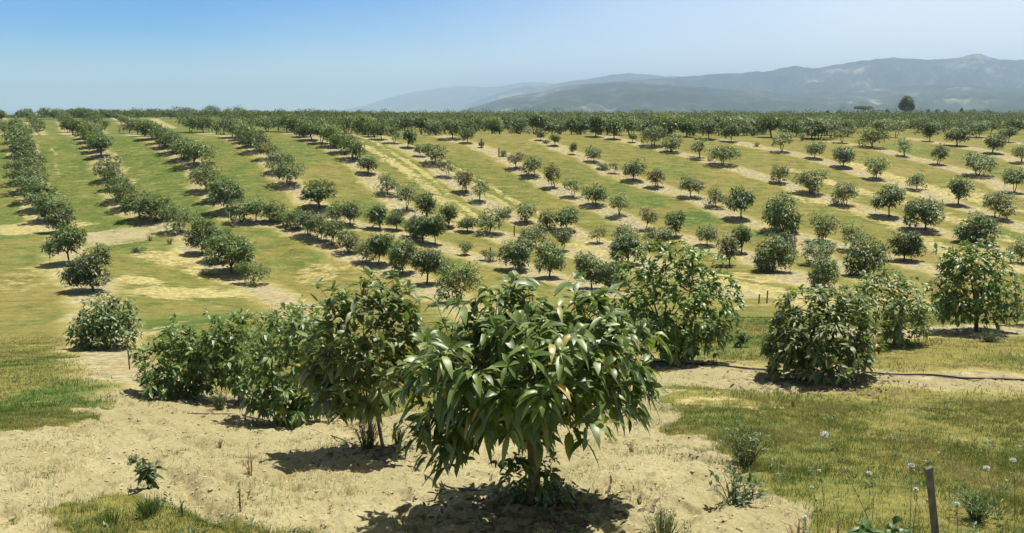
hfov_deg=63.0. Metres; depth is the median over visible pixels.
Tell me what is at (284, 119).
avocado tree
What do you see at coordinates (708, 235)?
avocado tree
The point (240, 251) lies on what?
avocado tree
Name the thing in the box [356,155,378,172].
avocado tree
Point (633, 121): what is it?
avocado tree
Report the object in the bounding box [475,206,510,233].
avocado tree
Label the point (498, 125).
avocado tree
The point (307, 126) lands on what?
avocado tree
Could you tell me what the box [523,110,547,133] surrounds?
avocado tree
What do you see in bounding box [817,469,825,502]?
wildflower
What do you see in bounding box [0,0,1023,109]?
sky
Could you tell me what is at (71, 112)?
avocado tree
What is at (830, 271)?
avocado tree
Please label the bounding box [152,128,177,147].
avocado tree
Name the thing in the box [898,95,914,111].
shade tree
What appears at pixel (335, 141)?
avocado tree
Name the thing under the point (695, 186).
avocado tree
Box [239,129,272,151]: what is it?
avocado tree
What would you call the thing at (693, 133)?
avocado tree
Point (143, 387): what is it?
scrub weed
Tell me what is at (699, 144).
avocado tree
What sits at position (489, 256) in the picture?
avocado sapling
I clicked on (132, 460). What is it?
scrub weed
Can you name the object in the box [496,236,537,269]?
avocado tree
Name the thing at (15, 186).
avocado tree
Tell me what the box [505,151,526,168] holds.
avocado tree
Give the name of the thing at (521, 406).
avocado tree
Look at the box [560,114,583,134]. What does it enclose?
avocado tree
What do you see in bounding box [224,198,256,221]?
avocado tree
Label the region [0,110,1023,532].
ground
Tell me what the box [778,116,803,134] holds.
avocado tree
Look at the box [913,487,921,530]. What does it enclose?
wildflower
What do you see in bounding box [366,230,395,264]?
avocado tree
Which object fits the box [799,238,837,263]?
avocado tree
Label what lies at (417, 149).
avocado tree
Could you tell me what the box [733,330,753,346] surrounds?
leafy weed
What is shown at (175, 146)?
avocado tree
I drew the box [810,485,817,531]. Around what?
wildflower
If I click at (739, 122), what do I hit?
avocado tree
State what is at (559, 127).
avocado tree
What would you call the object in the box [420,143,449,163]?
avocado tree
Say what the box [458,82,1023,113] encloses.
mountain spur
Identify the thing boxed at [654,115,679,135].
avocado tree
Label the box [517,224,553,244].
avocado tree
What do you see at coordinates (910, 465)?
wildflower
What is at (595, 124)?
avocado tree
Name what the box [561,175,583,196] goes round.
avocado tree
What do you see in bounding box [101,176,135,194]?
avocado tree
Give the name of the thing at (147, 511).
grass tuft
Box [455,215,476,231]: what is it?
avocado tree
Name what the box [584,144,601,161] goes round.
avocado tree
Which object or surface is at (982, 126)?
avocado tree
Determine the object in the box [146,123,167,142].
avocado tree
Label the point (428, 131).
avocado tree
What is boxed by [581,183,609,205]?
avocado tree
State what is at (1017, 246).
avocado tree
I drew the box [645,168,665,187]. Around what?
avocado tree
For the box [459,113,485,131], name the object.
avocado tree
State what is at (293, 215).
avocado tree
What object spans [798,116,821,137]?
avocado tree
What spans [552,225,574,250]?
avocado tree
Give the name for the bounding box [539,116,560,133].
avocado tree
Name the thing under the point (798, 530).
dry weed
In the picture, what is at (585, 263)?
avocado tree
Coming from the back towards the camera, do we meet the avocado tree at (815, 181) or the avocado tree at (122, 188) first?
the avocado tree at (815, 181)
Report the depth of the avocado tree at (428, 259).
53.05 m
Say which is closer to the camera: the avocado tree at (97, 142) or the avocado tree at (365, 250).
the avocado tree at (365, 250)
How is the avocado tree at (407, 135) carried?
on the ground at (160, 280)
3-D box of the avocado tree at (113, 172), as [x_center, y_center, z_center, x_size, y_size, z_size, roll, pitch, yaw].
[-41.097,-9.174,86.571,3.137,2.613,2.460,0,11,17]
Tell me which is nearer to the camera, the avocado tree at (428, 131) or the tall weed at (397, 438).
the tall weed at (397, 438)
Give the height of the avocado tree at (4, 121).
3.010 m
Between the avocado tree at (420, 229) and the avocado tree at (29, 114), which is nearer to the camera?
the avocado tree at (420, 229)
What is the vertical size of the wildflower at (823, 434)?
1.071 m
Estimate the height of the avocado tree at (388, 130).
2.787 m
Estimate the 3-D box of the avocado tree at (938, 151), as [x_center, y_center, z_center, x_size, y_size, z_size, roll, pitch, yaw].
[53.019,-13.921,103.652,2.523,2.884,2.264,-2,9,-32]
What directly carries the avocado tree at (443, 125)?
on the ground at (160, 280)
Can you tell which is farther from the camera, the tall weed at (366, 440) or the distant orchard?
the distant orchard
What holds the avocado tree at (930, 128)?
on the ground at (160, 280)
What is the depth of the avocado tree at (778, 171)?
90.84 m
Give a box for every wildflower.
[802,515,808,531]
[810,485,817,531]
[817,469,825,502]
[820,431,872,528]
[867,471,876,519]
[907,462,914,529]
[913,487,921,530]
[953,501,960,531]
[983,465,1004,532]
[1009,458,1015,518]
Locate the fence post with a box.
[924,465,938,532]
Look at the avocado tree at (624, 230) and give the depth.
67.04 m
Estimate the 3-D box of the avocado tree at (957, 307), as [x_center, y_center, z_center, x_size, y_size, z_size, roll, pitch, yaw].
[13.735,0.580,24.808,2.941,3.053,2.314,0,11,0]
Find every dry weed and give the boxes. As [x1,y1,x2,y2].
[211,437,223,448]
[242,447,254,475]
[627,441,634,451]
[784,519,809,532]
[789,397,799,406]
[825,520,840,532]
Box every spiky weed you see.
[178,500,184,515]
[236,482,242,511]
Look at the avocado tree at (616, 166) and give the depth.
94.85 m
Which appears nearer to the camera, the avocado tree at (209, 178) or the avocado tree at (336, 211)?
the avocado tree at (336, 211)
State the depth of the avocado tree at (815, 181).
86.04 m
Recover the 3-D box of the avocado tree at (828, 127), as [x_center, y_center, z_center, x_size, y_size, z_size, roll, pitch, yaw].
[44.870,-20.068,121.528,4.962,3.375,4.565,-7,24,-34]
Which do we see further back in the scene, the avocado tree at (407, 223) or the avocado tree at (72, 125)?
the avocado tree at (72, 125)
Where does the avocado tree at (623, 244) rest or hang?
on the ground at (160, 280)
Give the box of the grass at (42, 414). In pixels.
[0,306,1023,532]
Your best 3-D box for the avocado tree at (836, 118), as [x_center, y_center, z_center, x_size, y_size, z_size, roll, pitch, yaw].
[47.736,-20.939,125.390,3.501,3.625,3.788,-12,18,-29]
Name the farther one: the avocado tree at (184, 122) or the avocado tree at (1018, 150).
the avocado tree at (184, 122)
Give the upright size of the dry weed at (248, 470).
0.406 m
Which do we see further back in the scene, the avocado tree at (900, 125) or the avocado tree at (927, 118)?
the avocado tree at (927, 118)
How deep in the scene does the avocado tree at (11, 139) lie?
100.67 m
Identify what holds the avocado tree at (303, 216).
on the ground at (160, 280)
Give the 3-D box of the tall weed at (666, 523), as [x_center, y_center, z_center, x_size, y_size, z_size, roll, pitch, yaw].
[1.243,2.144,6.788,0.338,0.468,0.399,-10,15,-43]
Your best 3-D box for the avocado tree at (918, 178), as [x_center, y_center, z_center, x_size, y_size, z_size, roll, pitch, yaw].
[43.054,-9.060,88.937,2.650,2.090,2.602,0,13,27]
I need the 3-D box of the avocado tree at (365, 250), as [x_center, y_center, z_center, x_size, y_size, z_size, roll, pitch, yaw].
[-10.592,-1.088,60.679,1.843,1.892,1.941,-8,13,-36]
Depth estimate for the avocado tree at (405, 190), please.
78.02 m
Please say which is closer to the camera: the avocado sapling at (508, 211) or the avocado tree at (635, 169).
the avocado sapling at (508, 211)
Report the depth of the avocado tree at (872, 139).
114.31 m
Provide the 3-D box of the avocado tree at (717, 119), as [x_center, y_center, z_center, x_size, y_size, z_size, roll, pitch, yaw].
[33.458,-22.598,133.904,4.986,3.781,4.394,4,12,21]
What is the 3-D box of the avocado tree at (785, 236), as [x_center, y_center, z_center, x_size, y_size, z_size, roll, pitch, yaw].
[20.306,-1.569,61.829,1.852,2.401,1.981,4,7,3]
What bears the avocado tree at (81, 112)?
on the ground at (160, 280)
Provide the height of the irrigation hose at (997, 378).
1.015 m
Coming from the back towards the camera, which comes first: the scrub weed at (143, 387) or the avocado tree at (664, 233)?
the avocado tree at (664, 233)
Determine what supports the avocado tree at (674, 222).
on the ground at (160, 280)
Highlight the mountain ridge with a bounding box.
[617,54,1023,93]
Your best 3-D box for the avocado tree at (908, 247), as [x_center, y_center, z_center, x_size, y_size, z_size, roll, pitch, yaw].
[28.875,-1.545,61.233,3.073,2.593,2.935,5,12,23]
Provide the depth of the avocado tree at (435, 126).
118.56 m
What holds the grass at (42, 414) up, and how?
on the ground at (160, 280)
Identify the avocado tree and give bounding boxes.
[0,110,6,119]
[0,119,12,134]
[0,122,34,137]
[1,156,46,178]
[2,116,31,131]
[2,127,38,145]
[3,134,38,154]
[4,164,51,185]
[6,149,48,166]
[8,140,37,156]
[12,175,48,193]
[18,181,58,207]
[19,108,34,116]
[23,112,37,117]
[23,115,38,122]
[24,191,69,218]
[29,120,45,128]
[32,122,44,135]
[37,107,66,118]
[39,199,77,229]
[39,221,88,263]
[53,110,68,118]
[55,114,72,122]
[57,243,113,291]
[60,118,78,134]
[61,291,142,350]
[64,118,86,133]
[69,108,81,117]
[72,120,96,137]
[74,108,94,117]
[79,122,101,138]
[81,112,99,122]
[81,126,105,142]
[82,131,107,151]
[84,115,104,124]
[86,135,113,156]
[90,152,123,179]
[94,109,118,117]
[94,119,110,130]
[99,165,130,183]
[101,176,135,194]
[109,181,145,207]
[110,113,126,120]
[116,115,132,122]
[117,189,156,219]
[118,118,136,132]
[125,118,140,134]
[127,313,220,400]
[132,119,152,132]
[133,192,173,221]
[137,120,161,137]
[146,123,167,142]
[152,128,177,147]
[156,129,184,152]
[157,203,201,234]
[162,108,178,118]
[166,134,196,159]
[173,106,200,111]
[174,114,204,131]
[174,139,217,164]
[183,215,218,253]
[185,308,279,401]
[186,161,222,190]
[187,115,212,132]
[198,172,234,199]
[199,114,228,134]
[200,226,234,261]
[201,231,257,273]
[202,105,221,117]
[205,176,246,210]
[220,114,243,135]
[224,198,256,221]
[228,118,247,138]
[228,297,339,429]
[231,104,243,111]
[232,121,257,141]
[233,260,271,286]
[237,125,259,147]
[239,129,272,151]
[240,110,258,118]
[245,193,266,221]
[249,295,357,360]
[253,142,279,158]
[255,115,277,131]
[256,198,289,221]
[261,151,297,167]
[267,161,308,184]
[270,115,281,131]
[275,113,294,132]
[278,211,295,225]
[284,115,304,134]
[284,207,304,228]
[289,266,433,447]
[292,114,309,136]
[293,209,323,235]
[295,117,320,139]
[297,176,337,208]
[303,212,332,240]
[310,120,333,142]
[319,125,343,146]
[320,214,349,245]
[322,199,348,221]
[327,128,352,152]
[334,115,353,132]
[335,226,359,253]
[336,133,367,159]
[337,115,357,131]
[341,200,365,224]
[350,113,373,135]
[353,240,377,262]
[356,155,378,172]
[363,117,382,136]
[364,203,387,228]
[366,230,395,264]
[371,118,388,139]
[373,172,401,194]
[382,270,672,518]
[383,117,401,133]
[384,124,403,142]
[384,210,405,229]
[386,237,418,273]
[390,112,415,130]
[396,180,417,210]
[401,217,421,237]
[403,128,418,147]
[406,212,433,241]
[410,114,430,134]
[410,246,451,284]
[412,190,438,216]
[413,144,426,155]
[419,116,436,134]
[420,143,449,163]
[422,212,446,244]
[425,117,447,134]
[433,259,482,303]
[436,119,452,133]
[437,156,458,176]
[437,202,459,227]
[439,118,464,139]
[454,168,474,192]
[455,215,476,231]
[456,116,479,132]
[458,124,475,142]
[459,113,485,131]
[468,175,489,201]
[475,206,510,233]
[480,115,502,133]
[488,116,504,133]
[490,115,512,133]
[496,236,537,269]
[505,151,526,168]
[507,115,530,133]
[512,203,539,222]
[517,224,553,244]
[520,154,543,175]
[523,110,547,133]
[530,123,541,133]
[532,239,567,277]
[534,209,557,229]
[535,128,545,139]
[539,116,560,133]
[541,115,565,133]
[543,162,562,187]
[549,134,560,145]
[552,118,566,133]
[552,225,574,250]
[553,204,580,226]
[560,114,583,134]
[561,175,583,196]
[567,119,590,134]
[568,142,577,151]
[570,111,592,134]
[572,128,585,134]
[573,250,609,288]
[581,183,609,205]
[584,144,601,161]
[587,113,607,136]
[588,225,606,242]
[589,121,605,134]
[592,259,624,287]
[599,112,619,134]
[604,116,627,128]
[607,117,623,138]
[608,189,633,216]
[609,161,621,170]
[609,232,647,262]
[610,239,745,366]
[611,223,641,245]
[612,112,642,134]
[621,157,647,180]
[623,117,641,132]
[628,133,637,141]
[638,125,667,146]
[638,207,658,229]
[639,113,663,132]
[641,226,675,247]
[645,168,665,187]
[652,112,688,135]
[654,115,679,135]
[659,133,683,151]
[662,208,686,236]
[676,118,698,136]
[677,175,705,196]
[684,119,699,135]
[689,135,708,158]
[694,224,719,245]
[695,119,712,135]
[696,118,720,138]
[702,187,728,207]
[704,145,742,164]
[706,114,729,135]
[715,231,740,265]
[719,122,741,141]
[720,114,751,135]
[721,185,756,218]
[729,223,752,252]
[735,119,757,135]
[743,114,762,135]
[750,231,800,273]
[755,114,784,137]
[759,283,887,385]
[761,191,803,232]
[768,128,794,151]
[769,164,790,182]
[775,229,798,250]
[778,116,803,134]
[788,118,803,135]
[791,168,830,193]
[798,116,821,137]
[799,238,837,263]
[802,120,827,139]
[805,139,826,157]
[806,117,836,138]
[806,252,840,287]
[808,211,841,241]
[818,113,838,132]
[823,115,842,137]
[830,125,851,142]
[830,181,859,204]
[832,147,855,166]
[834,221,865,248]
[836,119,857,136]
[839,264,939,346]
[841,234,895,275]
[855,128,891,147]
[861,155,891,178]
[869,182,905,216]
[870,118,892,133]
[873,119,898,133]
[886,115,910,136]
[886,228,927,260]
[894,137,913,155]
[899,195,946,229]
[905,172,928,189]
[911,116,924,132]
[912,115,935,134]
[918,237,1023,332]
[920,120,943,134]
[920,121,938,140]
[930,143,949,164]
[939,120,956,132]
[942,127,971,145]
[946,175,975,204]
[952,210,1003,243]
[953,116,971,131]
[960,151,997,175]
[961,117,982,134]
[962,120,991,136]
[979,189,1018,218]
[981,119,1002,131]
[984,132,1007,152]
[997,125,1019,141]
[1002,166,1023,191]
[1003,236,1023,263]
[1005,116,1023,130]
[1007,275,1023,324]
[1010,143,1023,162]
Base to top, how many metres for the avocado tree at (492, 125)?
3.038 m
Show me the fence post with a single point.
(929, 478)
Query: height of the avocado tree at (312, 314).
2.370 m
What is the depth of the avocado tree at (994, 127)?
160.99 m
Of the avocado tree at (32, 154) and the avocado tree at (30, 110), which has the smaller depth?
the avocado tree at (32, 154)
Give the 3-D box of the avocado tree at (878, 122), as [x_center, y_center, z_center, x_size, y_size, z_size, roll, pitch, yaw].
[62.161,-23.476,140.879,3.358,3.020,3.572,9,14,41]
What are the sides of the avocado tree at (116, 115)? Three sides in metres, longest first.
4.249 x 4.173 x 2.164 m
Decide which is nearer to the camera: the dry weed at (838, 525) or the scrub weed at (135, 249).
the dry weed at (838, 525)
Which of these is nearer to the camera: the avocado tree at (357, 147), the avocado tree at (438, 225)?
the avocado tree at (438, 225)
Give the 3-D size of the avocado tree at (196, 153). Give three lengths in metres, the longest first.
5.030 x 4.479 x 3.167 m
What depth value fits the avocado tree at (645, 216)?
72.72 m
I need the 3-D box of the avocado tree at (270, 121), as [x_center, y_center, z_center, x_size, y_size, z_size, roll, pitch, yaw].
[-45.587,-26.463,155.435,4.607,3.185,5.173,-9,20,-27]
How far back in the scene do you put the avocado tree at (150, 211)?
73.49 m
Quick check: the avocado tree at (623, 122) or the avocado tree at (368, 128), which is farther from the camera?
the avocado tree at (623, 122)
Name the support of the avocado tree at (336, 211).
on the ground at (160, 280)
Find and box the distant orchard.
[0,106,1023,129]
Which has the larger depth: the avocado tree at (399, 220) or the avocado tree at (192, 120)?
the avocado tree at (192, 120)
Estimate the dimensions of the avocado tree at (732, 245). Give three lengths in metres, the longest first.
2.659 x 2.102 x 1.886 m
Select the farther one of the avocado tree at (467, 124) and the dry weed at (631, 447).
the avocado tree at (467, 124)
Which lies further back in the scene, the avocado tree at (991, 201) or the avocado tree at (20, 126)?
the avocado tree at (20, 126)
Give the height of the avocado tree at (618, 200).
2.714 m
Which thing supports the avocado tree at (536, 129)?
on the ground at (160, 280)
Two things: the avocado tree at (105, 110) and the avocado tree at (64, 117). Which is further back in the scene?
the avocado tree at (105, 110)
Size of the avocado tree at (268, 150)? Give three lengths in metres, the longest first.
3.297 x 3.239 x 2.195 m
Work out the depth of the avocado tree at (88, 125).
108.63 m
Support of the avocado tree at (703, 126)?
on the ground at (160, 280)
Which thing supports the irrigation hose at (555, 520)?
on the ground at (160, 280)
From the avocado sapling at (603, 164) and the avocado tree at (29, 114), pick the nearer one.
the avocado sapling at (603, 164)
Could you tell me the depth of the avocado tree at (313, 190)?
75.97 m
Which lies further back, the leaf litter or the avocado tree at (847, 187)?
the avocado tree at (847, 187)
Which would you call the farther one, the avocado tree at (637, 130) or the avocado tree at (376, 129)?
the avocado tree at (637, 130)
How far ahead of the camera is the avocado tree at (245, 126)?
105.58 m
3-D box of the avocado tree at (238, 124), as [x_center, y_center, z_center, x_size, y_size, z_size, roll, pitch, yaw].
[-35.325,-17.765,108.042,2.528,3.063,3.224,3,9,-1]
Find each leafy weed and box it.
[133,458,166,489]
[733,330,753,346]
[847,516,909,532]
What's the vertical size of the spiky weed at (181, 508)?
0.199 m
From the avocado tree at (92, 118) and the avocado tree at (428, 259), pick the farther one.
the avocado tree at (92, 118)
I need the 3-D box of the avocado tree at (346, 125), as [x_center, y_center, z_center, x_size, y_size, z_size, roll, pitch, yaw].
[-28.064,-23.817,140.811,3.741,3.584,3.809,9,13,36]
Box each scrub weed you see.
[126,454,142,465]
[127,247,146,252]
[133,370,160,393]
[512,471,572,507]
[706,462,773,505]
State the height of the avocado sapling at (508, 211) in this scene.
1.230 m
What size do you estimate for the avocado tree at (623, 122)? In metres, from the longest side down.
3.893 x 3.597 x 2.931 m
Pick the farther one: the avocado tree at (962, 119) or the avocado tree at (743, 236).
the avocado tree at (962, 119)
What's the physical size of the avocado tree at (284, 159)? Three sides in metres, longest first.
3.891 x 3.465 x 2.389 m
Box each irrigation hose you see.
[171,413,568,532]
[641,360,1023,380]
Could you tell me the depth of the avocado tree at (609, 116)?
129.47 m
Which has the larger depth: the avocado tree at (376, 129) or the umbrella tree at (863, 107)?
the umbrella tree at (863, 107)
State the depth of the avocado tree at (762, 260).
55.94 m
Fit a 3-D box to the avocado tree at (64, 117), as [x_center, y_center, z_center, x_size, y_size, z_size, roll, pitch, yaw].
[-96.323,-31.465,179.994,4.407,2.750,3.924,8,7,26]
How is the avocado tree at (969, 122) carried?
on the ground at (160, 280)
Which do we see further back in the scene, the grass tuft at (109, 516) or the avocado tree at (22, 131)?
the avocado tree at (22, 131)
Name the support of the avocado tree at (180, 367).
on the ground at (160, 280)
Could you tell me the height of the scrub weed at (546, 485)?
0.374 m
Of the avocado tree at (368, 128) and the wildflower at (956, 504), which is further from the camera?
the avocado tree at (368, 128)
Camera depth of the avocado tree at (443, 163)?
92.05 m
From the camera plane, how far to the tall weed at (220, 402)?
17.50 m
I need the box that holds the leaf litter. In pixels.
[101,325,1019,532]
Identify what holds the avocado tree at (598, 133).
on the ground at (160, 280)
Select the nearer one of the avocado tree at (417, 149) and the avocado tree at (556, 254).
the avocado tree at (556, 254)
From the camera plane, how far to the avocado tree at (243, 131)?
102.18 m
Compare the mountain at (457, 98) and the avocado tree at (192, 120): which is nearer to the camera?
the avocado tree at (192, 120)
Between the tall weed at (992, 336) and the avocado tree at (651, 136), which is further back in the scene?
the avocado tree at (651, 136)
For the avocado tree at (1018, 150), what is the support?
on the ground at (160, 280)
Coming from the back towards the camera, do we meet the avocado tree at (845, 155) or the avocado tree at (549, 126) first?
the avocado tree at (549, 126)
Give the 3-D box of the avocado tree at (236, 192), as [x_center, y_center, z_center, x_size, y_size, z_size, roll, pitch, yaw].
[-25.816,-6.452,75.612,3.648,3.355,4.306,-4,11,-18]
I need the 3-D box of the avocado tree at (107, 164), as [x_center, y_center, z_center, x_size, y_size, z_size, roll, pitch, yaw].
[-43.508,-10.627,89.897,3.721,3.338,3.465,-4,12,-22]
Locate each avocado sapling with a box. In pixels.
[457,241,473,254]
[480,250,497,262]
[500,205,513,214]
[595,162,609,169]
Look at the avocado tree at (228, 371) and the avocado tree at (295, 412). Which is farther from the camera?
the avocado tree at (228, 371)
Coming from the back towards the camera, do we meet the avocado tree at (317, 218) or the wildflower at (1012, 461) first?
the avocado tree at (317, 218)
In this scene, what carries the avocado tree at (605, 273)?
on the ground at (160, 280)
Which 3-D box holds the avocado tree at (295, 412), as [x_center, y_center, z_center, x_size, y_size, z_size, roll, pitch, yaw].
[-4.270,1.911,15.836,2.253,2.652,2.186,0,11,0]
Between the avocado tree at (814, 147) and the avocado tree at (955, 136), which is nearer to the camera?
the avocado tree at (814, 147)
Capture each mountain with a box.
[313,82,549,110]
[466,73,679,108]
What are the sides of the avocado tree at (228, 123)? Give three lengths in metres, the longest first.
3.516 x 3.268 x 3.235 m
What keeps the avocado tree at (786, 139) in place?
on the ground at (160, 280)
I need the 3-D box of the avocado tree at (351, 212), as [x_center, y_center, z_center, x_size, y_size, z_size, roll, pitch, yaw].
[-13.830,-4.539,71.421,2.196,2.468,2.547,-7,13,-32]
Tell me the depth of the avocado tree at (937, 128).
144.08 m
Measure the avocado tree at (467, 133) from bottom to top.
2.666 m
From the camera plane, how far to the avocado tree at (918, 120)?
162.91 m
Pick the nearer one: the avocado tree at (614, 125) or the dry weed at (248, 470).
the dry weed at (248, 470)
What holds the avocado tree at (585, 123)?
on the ground at (160, 280)
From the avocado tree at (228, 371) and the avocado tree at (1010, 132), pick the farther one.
the avocado tree at (1010, 132)
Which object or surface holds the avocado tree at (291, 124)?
on the ground at (160, 280)
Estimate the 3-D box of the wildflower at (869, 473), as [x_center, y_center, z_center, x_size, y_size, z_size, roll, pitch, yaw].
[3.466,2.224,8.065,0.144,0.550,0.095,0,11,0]
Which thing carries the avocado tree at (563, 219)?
on the ground at (160, 280)
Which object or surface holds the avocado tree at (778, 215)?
on the ground at (160, 280)
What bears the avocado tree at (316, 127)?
on the ground at (160, 280)
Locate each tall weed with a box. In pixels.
[207,388,231,410]
[349,416,387,450]
[389,428,404,443]
[638,502,688,532]
[717,419,782,464]
[949,487,1010,522]
[973,329,1007,341]
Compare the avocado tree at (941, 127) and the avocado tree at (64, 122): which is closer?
the avocado tree at (64, 122)
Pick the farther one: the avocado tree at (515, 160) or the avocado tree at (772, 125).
the avocado tree at (772, 125)
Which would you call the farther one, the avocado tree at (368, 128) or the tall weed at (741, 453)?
the avocado tree at (368, 128)
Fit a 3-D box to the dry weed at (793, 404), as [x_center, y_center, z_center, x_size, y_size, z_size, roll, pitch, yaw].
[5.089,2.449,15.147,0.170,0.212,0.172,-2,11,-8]
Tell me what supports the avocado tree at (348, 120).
on the ground at (160, 280)
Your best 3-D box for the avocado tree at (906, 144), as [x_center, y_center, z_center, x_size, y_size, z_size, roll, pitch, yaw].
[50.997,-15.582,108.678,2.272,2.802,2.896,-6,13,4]
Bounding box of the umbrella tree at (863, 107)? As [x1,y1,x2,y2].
[854,105,872,109]
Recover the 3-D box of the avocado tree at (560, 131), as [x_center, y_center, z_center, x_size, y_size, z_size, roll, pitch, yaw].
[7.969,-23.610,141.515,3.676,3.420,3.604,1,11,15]
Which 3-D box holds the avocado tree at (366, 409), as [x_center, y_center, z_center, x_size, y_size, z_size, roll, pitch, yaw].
[-2.205,1.398,12.111,2.225,2.810,1.687,5,12,24]
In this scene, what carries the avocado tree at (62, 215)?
on the ground at (160, 280)
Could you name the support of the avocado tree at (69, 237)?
on the ground at (160, 280)
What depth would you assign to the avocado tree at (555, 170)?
88.90 m
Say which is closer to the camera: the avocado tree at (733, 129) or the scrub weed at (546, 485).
the scrub weed at (546, 485)
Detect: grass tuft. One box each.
[89,509,121,526]
[131,492,168,517]
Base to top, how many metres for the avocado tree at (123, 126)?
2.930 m
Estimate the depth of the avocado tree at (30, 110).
239.69 m
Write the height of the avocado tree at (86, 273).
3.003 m
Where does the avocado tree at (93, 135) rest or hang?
on the ground at (160, 280)
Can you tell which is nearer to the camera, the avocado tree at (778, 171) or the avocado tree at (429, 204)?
the avocado tree at (429, 204)
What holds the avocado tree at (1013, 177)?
on the ground at (160, 280)
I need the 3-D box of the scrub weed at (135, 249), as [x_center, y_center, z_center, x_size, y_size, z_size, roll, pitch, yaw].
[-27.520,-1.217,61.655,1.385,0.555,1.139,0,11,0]
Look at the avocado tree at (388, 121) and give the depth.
141.83 m
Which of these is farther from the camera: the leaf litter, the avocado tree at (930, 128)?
the avocado tree at (930, 128)
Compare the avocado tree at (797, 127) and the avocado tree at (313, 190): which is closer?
the avocado tree at (313, 190)
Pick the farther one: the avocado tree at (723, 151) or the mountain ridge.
the mountain ridge
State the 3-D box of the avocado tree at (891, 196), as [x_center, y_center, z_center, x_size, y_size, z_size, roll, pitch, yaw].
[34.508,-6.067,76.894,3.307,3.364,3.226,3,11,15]
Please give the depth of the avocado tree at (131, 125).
145.37 m
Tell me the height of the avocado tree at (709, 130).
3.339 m
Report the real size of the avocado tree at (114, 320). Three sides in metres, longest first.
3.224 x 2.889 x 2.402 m
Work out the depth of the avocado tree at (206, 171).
83.07 m
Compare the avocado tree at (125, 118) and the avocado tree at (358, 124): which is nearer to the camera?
the avocado tree at (358, 124)
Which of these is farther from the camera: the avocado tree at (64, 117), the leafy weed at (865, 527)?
the avocado tree at (64, 117)
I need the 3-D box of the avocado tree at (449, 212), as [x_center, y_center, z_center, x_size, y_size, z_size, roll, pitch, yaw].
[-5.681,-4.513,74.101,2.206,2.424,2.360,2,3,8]
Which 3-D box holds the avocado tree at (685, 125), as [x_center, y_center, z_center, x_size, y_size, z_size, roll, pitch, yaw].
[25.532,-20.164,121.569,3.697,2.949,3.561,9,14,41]
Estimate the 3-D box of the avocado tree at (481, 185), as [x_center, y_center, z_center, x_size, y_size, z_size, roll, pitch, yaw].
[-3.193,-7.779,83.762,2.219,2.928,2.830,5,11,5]
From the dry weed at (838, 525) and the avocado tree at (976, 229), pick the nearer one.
the dry weed at (838, 525)
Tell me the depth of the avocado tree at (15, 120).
136.21 m
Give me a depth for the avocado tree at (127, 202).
74.70 m
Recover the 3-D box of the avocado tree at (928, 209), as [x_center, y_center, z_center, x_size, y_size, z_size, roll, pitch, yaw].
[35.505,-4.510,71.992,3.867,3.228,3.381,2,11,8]
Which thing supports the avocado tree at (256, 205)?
on the ground at (160, 280)
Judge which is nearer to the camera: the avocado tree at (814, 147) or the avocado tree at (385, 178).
the avocado tree at (385, 178)
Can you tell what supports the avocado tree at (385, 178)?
on the ground at (160, 280)
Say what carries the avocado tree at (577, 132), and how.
on the ground at (160, 280)
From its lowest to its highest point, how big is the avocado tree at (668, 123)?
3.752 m
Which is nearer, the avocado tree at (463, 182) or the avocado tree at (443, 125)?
the avocado tree at (463, 182)
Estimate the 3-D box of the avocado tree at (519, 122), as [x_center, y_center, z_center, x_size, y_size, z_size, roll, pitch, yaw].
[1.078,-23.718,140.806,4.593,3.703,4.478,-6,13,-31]
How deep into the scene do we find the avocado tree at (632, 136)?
113.25 m
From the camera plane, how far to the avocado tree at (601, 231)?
68.88 m
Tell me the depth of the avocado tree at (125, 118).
182.07 m
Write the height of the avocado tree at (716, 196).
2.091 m
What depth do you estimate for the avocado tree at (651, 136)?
110.33 m
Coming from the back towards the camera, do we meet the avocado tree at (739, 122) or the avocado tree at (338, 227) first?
the avocado tree at (739, 122)
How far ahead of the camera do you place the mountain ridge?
6524.73 m
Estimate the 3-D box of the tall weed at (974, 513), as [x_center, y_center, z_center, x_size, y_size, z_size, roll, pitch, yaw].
[4.547,2.336,8.223,0.532,0.336,0.604,0,11,0]
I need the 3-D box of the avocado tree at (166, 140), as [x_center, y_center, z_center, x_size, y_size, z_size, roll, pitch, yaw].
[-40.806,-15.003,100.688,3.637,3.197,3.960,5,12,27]
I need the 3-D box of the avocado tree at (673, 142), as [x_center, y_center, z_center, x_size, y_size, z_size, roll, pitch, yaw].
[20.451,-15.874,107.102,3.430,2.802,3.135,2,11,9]
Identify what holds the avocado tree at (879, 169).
on the ground at (160, 280)
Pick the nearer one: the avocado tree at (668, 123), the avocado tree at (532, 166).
the avocado tree at (532, 166)
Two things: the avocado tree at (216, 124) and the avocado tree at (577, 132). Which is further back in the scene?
the avocado tree at (577, 132)
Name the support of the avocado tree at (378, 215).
on the ground at (160, 280)
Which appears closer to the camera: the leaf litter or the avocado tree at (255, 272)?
the leaf litter
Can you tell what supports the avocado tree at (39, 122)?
on the ground at (160, 280)
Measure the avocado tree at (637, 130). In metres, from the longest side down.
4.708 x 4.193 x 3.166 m
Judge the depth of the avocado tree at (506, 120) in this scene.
137.32 m
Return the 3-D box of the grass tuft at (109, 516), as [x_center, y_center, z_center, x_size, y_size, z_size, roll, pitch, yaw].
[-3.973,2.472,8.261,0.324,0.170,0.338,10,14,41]
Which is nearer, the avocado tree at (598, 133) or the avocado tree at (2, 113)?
the avocado tree at (598, 133)

